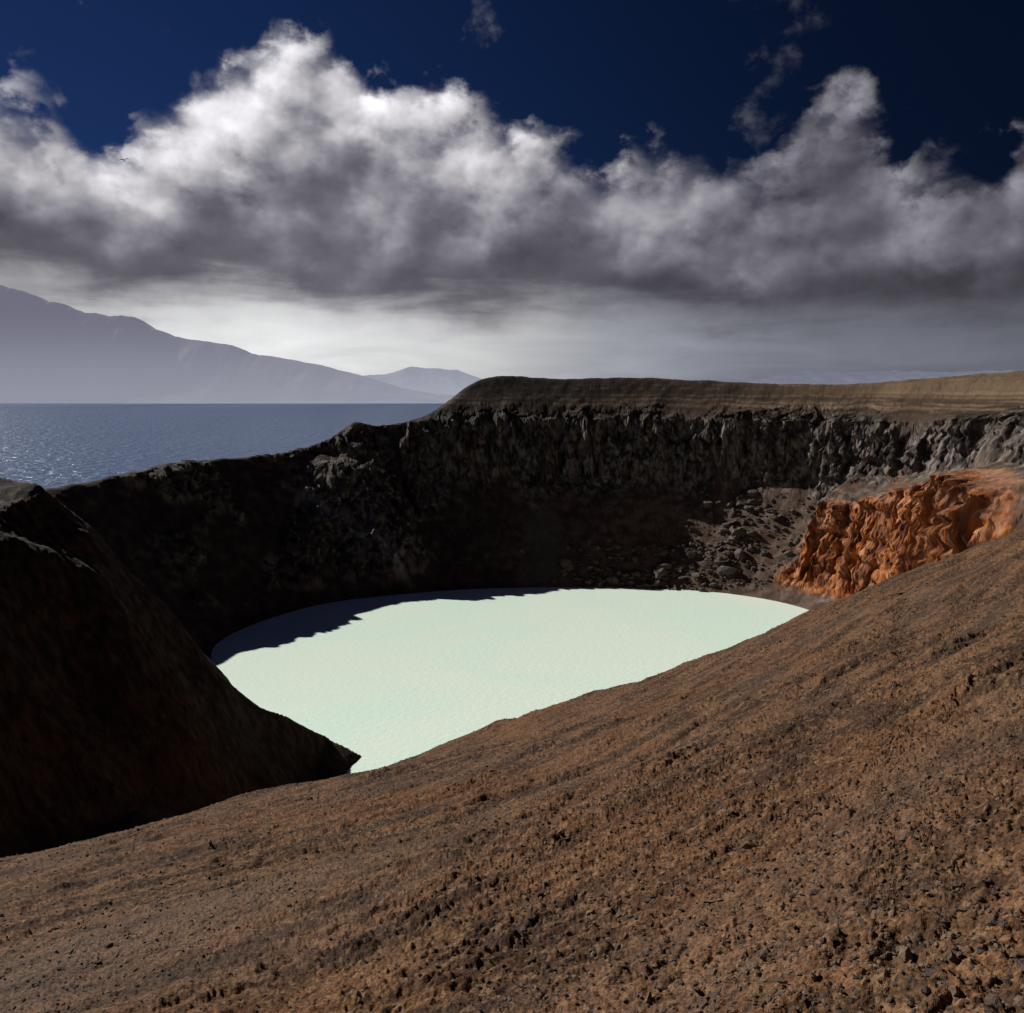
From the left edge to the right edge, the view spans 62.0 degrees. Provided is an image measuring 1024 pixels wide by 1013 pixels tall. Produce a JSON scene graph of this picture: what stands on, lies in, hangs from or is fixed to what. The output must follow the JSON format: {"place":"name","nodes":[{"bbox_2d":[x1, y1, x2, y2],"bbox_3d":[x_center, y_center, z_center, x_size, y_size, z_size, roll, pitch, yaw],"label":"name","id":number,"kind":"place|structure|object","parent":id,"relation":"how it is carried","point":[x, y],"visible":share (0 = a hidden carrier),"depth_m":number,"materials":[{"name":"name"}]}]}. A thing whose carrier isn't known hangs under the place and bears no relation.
{"place":"outdoors","nodes":[
{"label":"outdoors","id":0,"kind":"place"},
{"bbox_2d":[0,403,443,487],"bbox_3d":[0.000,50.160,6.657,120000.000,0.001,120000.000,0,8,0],"label":"sea","id":1,"kind":"structure","parent":0,"point":[50,445],"depth_m":1113.90,"materials":[{"name":"liquid"}]},
{"bbox_2d":[0,285,454,403],"bbox_3d":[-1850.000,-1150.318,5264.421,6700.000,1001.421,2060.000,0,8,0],"label":"mountain","id":2,"kind":"structure","parent":0,"point":[55,353],"depth_m":4666.75,"materials":[{"name":"stone"}]},
{"bbox_2d":[365,366,480,394],"bbox_3d":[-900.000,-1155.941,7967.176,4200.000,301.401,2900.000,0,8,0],"label":"mountain ridge","id":3,"kind":"structure","parent":0,"point":[440,381],"depth_m":7443.86,"materials":[{"name":"grey stone"}]},
{"bbox_2d":[211,587,808,773],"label":"crater lake","id":4,"kind":"structure","parent":0,"point":[378,682],"depth_m":165.83,"materials":[{"name":"liquid"}]},
{"bbox_2d":[0,371,1023,1012],"bbox_3d":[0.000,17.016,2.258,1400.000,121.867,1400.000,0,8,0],"label":"crater terrain","id":5,"kind":"structure","parent":0,"point":[130,601],"depth_m":32.09,"materials":[{"name":"brown soil"}]},
{"bbox_2d":[0,536,1023,1012],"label":"scattered stones","id":6,"kind":"object","parent":5,"relation":"on","point":[990,1000],"visible":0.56,"depth_m":6.70,"materials":[{"name":"brown stone"}]},
{"bbox_2d":[519,489,825,591],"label":"fallen boulders","id":7,"kind":"object","parent":5,"relation":"on","point":[660,572],"visible":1,"depth_m":226.05,"materials":[{"name":"stone"}]},
{"bbox_2d":[0,0,1023,380],"label":"sky","id":8,"kind":"structure","parent":0,"point":[691,190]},
{"bbox_2d":[712,369,1023,384],"bbox_3d":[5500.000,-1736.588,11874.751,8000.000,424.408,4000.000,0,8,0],"label":"hill range","id":9,"kind":"structure","parent":0,"point":[810,377],"depth_m":11486.78,"materials":[{"name":"grey stone"}]}
]}

